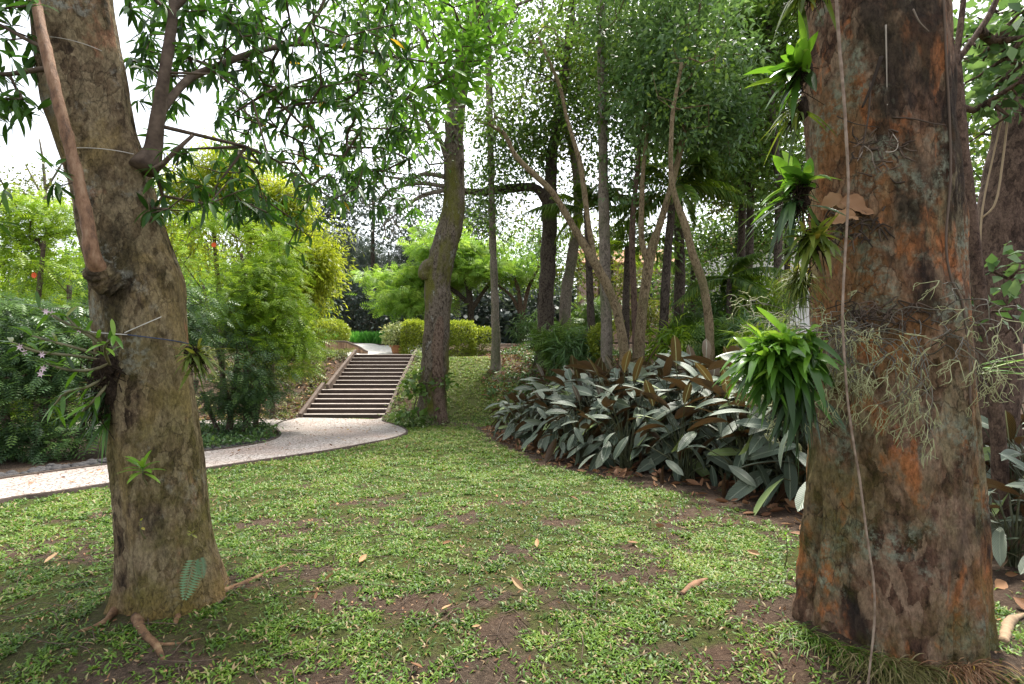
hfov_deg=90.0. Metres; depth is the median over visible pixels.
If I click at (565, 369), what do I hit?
paddle leaf plant
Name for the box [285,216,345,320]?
tall conifer
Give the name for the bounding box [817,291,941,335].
aerial roots
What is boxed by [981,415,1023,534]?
paddle leaf plant
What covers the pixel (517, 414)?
paddle leaf plant
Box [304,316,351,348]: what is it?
clipped bush
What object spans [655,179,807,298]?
distant tree
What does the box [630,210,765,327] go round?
distant tree
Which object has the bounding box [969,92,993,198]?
distant tree
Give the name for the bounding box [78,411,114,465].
epiphyte clump
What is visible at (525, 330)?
understory plant
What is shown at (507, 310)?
wood
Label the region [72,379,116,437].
epiphyte clump
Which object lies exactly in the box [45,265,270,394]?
dark feathery shrub
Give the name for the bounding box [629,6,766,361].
bare stem tree
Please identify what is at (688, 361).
paddle leaf plant
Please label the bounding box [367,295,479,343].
background bush
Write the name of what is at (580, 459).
paddle leaf plant
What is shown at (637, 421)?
paddle leaf plant
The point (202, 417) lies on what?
leaf litter
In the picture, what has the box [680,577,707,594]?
fallen dry leaf
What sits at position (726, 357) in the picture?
paddle leaf plant
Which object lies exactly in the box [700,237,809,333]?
house
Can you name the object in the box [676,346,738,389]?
paddle leaf plant
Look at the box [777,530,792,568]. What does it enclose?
sprout
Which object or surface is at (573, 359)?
paddle leaf plant
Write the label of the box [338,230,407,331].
tall conifer
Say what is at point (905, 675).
dry grass tuft
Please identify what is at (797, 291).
moss tuft
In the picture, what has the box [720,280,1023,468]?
hanging air plants
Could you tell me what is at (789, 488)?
paddle leaf plant
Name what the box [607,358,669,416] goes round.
paddle leaf plant
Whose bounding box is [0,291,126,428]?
cane orchid
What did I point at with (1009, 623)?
dead branch
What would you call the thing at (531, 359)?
shrub
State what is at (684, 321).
understory plant
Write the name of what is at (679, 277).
shade tree
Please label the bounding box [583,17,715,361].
thin tree
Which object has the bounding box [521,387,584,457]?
paddle leaf plant
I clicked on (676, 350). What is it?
paddle leaf plant
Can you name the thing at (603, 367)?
paddle leaf plant
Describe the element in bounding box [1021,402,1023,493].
paddle leaf plant
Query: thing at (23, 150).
sky
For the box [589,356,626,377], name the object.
paddle leaf plant
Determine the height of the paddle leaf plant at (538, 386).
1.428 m
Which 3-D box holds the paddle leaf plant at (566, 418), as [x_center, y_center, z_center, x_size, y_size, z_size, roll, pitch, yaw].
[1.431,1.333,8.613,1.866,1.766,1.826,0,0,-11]
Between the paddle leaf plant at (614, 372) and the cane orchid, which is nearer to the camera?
the cane orchid
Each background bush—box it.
[277,287,342,332]
[313,261,398,332]
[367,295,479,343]
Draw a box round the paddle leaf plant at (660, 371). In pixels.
[646,361,701,400]
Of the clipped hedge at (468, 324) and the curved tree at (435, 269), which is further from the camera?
the clipped hedge at (468, 324)
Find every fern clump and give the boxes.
[744,10,823,133]
[760,96,834,163]
[772,0,839,43]
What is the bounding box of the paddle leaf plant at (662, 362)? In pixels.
[618,352,677,388]
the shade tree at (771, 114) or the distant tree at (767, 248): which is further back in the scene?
the distant tree at (767, 248)
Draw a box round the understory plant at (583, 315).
[571,293,619,335]
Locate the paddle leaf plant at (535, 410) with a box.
[513,390,562,432]
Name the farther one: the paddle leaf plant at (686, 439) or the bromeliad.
the paddle leaf plant at (686, 439)
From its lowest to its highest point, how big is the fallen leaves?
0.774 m
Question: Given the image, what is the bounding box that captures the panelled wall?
[324,340,367,353]
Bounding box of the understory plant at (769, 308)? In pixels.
[719,265,799,331]
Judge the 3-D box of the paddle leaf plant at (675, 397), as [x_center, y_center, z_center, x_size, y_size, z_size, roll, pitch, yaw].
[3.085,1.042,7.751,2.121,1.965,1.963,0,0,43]
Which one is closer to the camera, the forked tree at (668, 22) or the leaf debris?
the leaf debris
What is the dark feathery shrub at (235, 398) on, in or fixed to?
on the ground at (718, 649)
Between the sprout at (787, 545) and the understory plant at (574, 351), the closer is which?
the sprout at (787, 545)
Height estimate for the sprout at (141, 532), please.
0.117 m
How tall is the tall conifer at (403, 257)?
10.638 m
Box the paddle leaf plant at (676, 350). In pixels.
[609,335,753,469]
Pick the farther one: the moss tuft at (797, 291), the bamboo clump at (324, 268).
the bamboo clump at (324, 268)
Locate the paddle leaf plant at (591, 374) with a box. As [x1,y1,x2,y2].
[587,371,631,383]
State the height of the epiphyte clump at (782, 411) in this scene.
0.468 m
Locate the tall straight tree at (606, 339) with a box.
[513,0,710,368]
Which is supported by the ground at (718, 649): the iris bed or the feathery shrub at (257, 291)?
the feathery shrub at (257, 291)
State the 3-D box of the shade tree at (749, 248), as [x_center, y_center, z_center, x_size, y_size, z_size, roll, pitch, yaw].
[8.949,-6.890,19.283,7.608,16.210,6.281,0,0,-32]
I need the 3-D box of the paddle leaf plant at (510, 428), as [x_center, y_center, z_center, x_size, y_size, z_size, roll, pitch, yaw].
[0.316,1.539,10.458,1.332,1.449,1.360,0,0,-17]
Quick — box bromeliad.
[752,151,839,222]
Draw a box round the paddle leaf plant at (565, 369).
[540,365,593,433]
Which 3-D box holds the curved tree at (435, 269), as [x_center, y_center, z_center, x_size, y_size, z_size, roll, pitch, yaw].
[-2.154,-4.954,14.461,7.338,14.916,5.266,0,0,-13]
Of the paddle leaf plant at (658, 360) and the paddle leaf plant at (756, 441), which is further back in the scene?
the paddle leaf plant at (658, 360)
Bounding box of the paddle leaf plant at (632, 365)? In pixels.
[607,362,701,446]
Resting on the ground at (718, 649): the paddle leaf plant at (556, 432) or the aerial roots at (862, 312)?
the paddle leaf plant at (556, 432)
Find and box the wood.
[4,213,1023,346]
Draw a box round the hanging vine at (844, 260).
[835,0,875,683]
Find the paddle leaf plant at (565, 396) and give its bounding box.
[530,364,616,452]
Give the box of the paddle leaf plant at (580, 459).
[539,385,624,465]
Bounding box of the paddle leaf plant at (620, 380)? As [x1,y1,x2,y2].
[587,357,670,446]
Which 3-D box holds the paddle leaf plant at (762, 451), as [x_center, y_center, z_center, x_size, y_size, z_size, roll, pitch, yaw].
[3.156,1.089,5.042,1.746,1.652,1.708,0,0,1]
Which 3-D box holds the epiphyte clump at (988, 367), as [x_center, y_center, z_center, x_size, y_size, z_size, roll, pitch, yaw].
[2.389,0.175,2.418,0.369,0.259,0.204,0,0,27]
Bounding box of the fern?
[179,558,206,599]
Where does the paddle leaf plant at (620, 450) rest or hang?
on the ground at (718, 649)
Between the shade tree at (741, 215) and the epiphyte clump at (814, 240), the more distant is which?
the shade tree at (741, 215)
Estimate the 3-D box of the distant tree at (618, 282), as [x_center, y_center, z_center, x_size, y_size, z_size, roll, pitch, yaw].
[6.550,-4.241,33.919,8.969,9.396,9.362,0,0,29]
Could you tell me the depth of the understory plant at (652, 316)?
21.60 m
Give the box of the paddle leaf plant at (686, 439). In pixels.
[630,383,739,485]
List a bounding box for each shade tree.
[523,0,804,325]
[665,1,801,296]
[679,0,805,320]
[698,0,805,329]
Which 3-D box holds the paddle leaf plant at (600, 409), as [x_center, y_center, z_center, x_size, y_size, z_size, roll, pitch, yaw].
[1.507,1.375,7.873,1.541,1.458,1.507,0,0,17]
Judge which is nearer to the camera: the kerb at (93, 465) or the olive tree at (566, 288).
the kerb at (93, 465)
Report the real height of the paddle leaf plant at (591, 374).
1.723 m
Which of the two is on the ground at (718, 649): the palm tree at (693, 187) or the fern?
the palm tree at (693, 187)
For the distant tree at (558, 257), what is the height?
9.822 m
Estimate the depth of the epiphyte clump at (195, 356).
2.74 m
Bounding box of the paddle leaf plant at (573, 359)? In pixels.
[528,355,617,416]
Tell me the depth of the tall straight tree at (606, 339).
15.88 m
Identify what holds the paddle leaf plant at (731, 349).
on the ground at (718, 649)
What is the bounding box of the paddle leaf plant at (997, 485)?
[986,447,1023,574]
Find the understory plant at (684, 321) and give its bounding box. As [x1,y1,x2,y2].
[647,304,722,343]
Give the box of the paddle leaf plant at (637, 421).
[612,378,709,478]
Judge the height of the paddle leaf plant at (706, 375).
1.570 m
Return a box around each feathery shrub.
[0,290,101,465]
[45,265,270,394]
[165,203,337,429]
[189,316,303,435]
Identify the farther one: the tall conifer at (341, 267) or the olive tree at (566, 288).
the tall conifer at (341, 267)
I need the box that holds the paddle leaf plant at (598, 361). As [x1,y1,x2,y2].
[543,357,631,424]
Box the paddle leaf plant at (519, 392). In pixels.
[494,390,532,435]
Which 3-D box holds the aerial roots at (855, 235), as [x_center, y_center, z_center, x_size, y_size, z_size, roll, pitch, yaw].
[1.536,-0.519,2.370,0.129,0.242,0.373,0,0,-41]
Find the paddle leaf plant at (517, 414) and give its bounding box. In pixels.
[489,392,534,438]
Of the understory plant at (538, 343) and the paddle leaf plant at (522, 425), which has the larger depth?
the understory plant at (538, 343)
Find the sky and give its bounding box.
[0,0,1023,301]
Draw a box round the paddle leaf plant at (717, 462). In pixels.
[636,361,747,473]
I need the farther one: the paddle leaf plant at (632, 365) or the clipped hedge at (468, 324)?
the clipped hedge at (468, 324)
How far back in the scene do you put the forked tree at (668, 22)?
14.09 m
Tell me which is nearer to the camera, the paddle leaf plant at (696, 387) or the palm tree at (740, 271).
the paddle leaf plant at (696, 387)
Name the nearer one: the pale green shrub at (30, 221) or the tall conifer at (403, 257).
the pale green shrub at (30, 221)
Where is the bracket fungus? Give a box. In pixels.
[820,192,874,223]
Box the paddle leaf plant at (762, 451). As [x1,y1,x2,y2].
[738,414,806,514]
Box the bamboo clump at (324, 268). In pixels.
[154,120,363,418]
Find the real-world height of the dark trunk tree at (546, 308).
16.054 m
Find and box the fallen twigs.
[0,442,862,683]
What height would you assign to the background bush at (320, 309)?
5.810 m
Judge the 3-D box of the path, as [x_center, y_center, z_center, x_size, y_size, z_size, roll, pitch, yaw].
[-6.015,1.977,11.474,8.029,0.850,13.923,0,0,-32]
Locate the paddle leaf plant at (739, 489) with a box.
[725,343,803,502]
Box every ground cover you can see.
[13,347,355,421]
[199,419,283,448]
[376,347,450,427]
[481,343,655,400]
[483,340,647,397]
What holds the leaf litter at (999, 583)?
on the ground at (718, 649)
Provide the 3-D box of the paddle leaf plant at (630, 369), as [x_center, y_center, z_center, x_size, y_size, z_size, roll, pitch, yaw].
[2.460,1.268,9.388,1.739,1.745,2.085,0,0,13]
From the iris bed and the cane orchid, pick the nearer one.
the cane orchid
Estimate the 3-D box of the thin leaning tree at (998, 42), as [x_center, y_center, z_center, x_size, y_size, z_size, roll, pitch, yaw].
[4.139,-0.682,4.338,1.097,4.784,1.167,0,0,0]
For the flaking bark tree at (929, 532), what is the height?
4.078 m
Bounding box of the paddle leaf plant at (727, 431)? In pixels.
[688,388,807,481]
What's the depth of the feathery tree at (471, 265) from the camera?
26.54 m
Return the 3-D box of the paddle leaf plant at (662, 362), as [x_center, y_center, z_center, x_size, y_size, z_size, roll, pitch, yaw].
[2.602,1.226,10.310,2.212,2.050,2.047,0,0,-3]
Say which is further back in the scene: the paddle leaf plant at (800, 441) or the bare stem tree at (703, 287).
the bare stem tree at (703, 287)
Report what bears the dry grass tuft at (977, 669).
on the ground at (718, 649)
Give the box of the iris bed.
[326,330,407,344]
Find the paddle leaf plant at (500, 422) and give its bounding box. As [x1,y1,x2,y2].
[484,395,525,432]
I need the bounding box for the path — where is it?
[0,418,405,498]
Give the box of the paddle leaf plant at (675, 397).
[659,367,748,469]
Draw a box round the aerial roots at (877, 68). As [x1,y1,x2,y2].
[836,9,945,183]
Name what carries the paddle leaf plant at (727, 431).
on the ground at (718, 649)
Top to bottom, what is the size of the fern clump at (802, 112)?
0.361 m
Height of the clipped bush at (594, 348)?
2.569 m
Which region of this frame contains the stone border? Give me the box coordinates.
[0,436,273,476]
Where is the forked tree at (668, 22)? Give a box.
[566,0,777,367]
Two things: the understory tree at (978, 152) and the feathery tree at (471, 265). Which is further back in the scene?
the feathery tree at (471, 265)
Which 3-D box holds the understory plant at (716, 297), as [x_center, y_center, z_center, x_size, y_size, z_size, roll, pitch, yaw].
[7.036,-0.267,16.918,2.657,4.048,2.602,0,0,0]
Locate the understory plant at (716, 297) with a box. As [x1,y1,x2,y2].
[686,275,762,330]
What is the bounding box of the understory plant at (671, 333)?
[645,312,701,370]
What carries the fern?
attached to the broadleaf tree at (76, 66)
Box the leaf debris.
[0,490,1023,683]
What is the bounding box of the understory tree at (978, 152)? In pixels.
[953,0,1023,200]
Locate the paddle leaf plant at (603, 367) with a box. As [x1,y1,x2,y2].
[554,355,641,413]
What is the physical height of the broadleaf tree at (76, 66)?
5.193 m
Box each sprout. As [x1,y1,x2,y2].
[117,450,163,484]
[140,518,145,538]
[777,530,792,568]
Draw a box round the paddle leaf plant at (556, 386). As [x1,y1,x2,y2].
[530,359,611,436]
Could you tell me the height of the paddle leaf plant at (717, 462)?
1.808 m
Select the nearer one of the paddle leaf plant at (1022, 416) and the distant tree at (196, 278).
the paddle leaf plant at (1022, 416)
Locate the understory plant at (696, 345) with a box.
[681,311,776,369]
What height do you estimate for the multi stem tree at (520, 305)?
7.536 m
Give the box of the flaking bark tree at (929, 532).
[791,0,998,669]
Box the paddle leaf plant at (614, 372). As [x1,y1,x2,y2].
[570,344,675,434]
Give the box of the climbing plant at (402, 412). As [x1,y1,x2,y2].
[385,367,460,427]
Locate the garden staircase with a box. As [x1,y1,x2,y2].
[282,349,417,418]
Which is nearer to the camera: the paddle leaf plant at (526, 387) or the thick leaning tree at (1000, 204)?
the thick leaning tree at (1000, 204)
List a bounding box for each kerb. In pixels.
[0,417,298,478]
[0,417,407,503]
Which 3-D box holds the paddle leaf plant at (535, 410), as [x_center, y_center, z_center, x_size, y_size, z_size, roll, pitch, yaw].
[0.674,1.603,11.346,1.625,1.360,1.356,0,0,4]
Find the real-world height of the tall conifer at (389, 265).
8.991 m
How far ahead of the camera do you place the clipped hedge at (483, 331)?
22.82 m
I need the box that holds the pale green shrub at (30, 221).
[0,183,100,437]
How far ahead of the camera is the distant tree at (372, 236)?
35.68 m
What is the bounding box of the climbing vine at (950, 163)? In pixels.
[942,0,971,404]
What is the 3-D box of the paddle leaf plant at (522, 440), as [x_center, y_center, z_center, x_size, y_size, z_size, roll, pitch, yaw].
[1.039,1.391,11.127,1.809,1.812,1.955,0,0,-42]
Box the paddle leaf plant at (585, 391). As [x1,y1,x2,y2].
[563,350,681,467]
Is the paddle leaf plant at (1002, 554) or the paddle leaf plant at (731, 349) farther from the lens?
the paddle leaf plant at (731, 349)
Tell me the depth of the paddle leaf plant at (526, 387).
12.17 m
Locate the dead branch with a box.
[998,613,1023,644]
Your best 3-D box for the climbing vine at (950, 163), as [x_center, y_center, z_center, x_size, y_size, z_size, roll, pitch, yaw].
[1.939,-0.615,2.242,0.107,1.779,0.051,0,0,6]
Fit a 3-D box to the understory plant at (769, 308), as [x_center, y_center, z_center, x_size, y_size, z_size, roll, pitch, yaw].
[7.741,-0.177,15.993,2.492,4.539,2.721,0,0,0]
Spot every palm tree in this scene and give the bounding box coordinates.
[518,183,629,375]
[577,221,685,346]
[592,150,761,373]
[671,253,790,323]
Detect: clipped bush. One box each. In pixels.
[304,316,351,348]
[584,322,615,358]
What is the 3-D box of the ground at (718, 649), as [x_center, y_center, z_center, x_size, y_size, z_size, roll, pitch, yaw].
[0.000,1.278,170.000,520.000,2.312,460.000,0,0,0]
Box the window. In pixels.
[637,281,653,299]
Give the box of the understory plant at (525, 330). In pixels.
[503,308,556,345]
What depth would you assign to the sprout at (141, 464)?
2.58 m
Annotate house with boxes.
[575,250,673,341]
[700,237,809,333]
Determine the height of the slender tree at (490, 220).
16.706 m
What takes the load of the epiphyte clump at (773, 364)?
attached to the flaking bark tree at (929, 532)
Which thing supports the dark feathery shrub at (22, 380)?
on the ground at (718, 649)
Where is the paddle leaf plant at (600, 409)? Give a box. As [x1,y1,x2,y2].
[559,382,653,470]
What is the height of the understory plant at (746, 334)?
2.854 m
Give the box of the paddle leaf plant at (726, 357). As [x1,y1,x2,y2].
[713,354,742,431]
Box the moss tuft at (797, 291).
[767,263,835,329]
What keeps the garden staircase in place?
on the ground at (718, 649)
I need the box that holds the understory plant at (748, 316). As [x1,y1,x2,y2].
[713,295,808,352]
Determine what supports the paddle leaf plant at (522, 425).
on the ground at (718, 649)
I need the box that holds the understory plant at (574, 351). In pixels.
[541,321,618,375]
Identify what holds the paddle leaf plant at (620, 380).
on the ground at (718, 649)
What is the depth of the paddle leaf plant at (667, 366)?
7.85 m
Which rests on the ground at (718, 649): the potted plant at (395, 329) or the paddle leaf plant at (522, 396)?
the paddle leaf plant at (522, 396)
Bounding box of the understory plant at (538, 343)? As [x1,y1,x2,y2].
[523,315,586,375]
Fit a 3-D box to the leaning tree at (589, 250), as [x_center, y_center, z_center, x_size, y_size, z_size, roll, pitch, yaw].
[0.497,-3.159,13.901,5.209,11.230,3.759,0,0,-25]
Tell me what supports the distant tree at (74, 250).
on the ground at (718, 649)
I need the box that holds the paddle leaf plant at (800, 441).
[747,425,803,487]
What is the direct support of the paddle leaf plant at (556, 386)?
on the ground at (718, 649)
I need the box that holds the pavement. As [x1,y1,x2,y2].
[309,343,421,356]
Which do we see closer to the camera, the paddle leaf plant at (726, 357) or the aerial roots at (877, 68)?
the aerial roots at (877, 68)
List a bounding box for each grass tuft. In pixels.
[748,621,925,683]
[789,632,971,683]
[919,657,1022,683]
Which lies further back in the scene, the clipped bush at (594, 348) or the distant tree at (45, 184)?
the distant tree at (45, 184)
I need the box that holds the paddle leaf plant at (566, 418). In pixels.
[543,368,634,464]
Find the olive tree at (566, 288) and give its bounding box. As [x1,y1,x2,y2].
[464,27,618,329]
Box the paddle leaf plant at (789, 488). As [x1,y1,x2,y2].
[709,393,806,506]
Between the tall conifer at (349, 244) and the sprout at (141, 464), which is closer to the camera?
the sprout at (141, 464)
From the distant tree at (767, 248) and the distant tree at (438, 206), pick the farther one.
the distant tree at (438, 206)
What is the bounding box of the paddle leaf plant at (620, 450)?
[578,379,668,472]
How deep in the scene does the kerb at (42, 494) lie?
7.37 m
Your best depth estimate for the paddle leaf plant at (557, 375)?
11.90 m
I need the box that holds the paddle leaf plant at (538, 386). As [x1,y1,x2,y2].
[516,382,577,438]
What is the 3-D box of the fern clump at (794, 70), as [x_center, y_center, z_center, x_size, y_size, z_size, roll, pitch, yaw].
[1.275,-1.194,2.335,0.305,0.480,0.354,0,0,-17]
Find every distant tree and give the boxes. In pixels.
[0,139,72,293]
[0,211,88,321]
[23,224,242,316]
[308,159,484,331]
[392,164,526,344]
[481,208,597,323]
[554,207,672,306]
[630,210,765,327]
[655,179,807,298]
[720,125,808,328]
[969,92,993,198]
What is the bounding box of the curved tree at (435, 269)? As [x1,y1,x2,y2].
[302,0,559,425]
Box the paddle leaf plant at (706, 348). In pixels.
[633,339,742,414]
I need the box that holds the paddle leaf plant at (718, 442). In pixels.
[706,375,807,468]
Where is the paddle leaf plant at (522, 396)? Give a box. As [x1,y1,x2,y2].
[508,386,549,437]
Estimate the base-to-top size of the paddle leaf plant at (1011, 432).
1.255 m
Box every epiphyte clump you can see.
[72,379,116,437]
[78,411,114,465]
[167,338,235,391]
[712,306,848,429]
[739,193,848,301]
[742,382,846,476]
[768,213,852,286]
[977,354,1023,401]
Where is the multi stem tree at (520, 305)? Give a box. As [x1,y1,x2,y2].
[477,214,580,343]
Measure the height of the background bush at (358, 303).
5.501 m
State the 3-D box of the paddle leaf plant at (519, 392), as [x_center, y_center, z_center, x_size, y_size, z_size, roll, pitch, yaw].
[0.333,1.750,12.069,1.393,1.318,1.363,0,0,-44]
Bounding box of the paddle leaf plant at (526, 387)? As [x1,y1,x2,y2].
[513,363,556,410]
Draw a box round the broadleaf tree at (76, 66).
[0,0,524,659]
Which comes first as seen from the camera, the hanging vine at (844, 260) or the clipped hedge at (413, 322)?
the hanging vine at (844, 260)
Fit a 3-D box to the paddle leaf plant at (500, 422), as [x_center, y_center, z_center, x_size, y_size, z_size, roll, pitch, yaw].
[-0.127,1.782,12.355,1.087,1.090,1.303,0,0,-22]
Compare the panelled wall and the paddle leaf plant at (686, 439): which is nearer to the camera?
the paddle leaf plant at (686, 439)
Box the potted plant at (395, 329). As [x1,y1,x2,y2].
[379,320,413,353]
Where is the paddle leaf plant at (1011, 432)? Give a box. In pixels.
[982,410,1023,527]
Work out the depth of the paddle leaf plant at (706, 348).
9.24 m
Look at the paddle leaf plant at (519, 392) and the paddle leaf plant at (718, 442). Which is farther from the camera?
the paddle leaf plant at (519, 392)
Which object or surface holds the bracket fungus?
attached to the flaking bark tree at (929, 532)
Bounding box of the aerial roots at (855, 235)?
[796,206,894,252]
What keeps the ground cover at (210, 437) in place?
on the ground at (718, 649)
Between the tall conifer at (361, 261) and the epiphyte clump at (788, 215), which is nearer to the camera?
the epiphyte clump at (788, 215)
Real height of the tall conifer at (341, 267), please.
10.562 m
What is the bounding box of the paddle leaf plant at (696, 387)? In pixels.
[680,375,743,461]
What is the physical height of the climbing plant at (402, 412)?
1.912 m
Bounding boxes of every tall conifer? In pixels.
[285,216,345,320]
[319,228,358,330]
[327,217,380,329]
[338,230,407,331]
[353,244,403,332]
[381,226,429,342]
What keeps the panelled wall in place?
on the ground at (718, 649)
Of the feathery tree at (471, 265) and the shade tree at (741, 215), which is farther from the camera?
the feathery tree at (471, 265)
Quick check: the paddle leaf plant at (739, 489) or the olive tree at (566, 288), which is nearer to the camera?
the paddle leaf plant at (739, 489)
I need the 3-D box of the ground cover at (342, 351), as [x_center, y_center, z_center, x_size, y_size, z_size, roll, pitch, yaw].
[-11.879,1.377,18.722,10.631,2.400,6.979,0,0,0]
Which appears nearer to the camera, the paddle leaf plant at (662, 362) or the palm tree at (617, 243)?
the paddle leaf plant at (662, 362)
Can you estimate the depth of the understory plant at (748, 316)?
12.77 m
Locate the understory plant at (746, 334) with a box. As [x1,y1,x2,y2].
[715,303,804,368]
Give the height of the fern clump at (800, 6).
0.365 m
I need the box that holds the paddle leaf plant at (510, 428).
[495,382,552,444]
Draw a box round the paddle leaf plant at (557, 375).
[532,374,592,392]
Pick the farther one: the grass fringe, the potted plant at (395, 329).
the potted plant at (395, 329)
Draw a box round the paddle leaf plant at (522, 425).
[514,388,585,451]
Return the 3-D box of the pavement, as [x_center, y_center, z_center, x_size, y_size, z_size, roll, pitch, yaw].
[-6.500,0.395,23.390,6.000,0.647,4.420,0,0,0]
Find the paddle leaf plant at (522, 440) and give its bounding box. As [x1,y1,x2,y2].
[520,379,587,441]
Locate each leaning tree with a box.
[439,0,628,370]
[952,0,1023,540]
[953,0,1023,516]
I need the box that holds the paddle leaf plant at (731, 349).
[630,345,739,470]
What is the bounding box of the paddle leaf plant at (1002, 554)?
[987,479,1023,570]
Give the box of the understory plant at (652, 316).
[612,291,670,340]
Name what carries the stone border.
on the ground at (718, 649)
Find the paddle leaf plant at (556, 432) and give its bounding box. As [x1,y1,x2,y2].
[542,396,598,458]
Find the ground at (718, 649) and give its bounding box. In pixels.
[0,343,1023,683]
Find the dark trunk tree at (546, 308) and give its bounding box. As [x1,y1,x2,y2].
[446,0,627,364]
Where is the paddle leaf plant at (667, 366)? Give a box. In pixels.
[614,355,701,462]
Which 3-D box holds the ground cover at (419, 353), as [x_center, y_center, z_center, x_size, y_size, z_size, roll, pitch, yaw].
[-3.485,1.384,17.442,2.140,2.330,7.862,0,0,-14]
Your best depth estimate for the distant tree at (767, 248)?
27.86 m
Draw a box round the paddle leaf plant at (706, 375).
[667,362,806,489]
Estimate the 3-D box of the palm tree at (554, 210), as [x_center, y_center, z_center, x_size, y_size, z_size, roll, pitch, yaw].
[2.695,-1.927,18.180,4.445,7.119,2.768,0,0,25]
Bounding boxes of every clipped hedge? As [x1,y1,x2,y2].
[397,317,424,353]
[449,319,478,356]
[468,325,491,355]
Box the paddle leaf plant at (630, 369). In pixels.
[628,365,677,401]
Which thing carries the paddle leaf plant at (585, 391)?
on the ground at (718, 649)
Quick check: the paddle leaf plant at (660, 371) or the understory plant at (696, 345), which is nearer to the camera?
the paddle leaf plant at (660, 371)
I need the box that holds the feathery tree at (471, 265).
[345,218,539,349]
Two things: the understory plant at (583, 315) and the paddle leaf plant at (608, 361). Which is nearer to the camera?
the paddle leaf plant at (608, 361)
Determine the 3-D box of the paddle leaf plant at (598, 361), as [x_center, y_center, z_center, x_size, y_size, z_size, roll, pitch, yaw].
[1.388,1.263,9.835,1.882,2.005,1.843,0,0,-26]
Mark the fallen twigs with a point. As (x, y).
(295, 550)
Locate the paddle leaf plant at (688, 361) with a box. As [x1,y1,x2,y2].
[674,359,739,415]
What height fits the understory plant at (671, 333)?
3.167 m
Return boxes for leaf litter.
[199,356,336,420]
[482,425,1023,608]
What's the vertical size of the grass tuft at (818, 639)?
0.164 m
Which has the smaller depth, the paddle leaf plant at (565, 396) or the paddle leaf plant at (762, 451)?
the paddle leaf plant at (762, 451)
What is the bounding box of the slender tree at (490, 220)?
[421,0,545,370]
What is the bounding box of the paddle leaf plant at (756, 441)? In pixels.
[677,378,806,497]
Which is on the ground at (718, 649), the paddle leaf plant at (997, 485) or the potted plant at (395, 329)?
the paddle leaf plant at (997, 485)
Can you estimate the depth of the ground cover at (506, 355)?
19.52 m
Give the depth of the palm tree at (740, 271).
15.67 m
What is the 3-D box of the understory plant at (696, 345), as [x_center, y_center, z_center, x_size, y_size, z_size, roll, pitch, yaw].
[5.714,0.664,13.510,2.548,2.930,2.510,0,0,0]

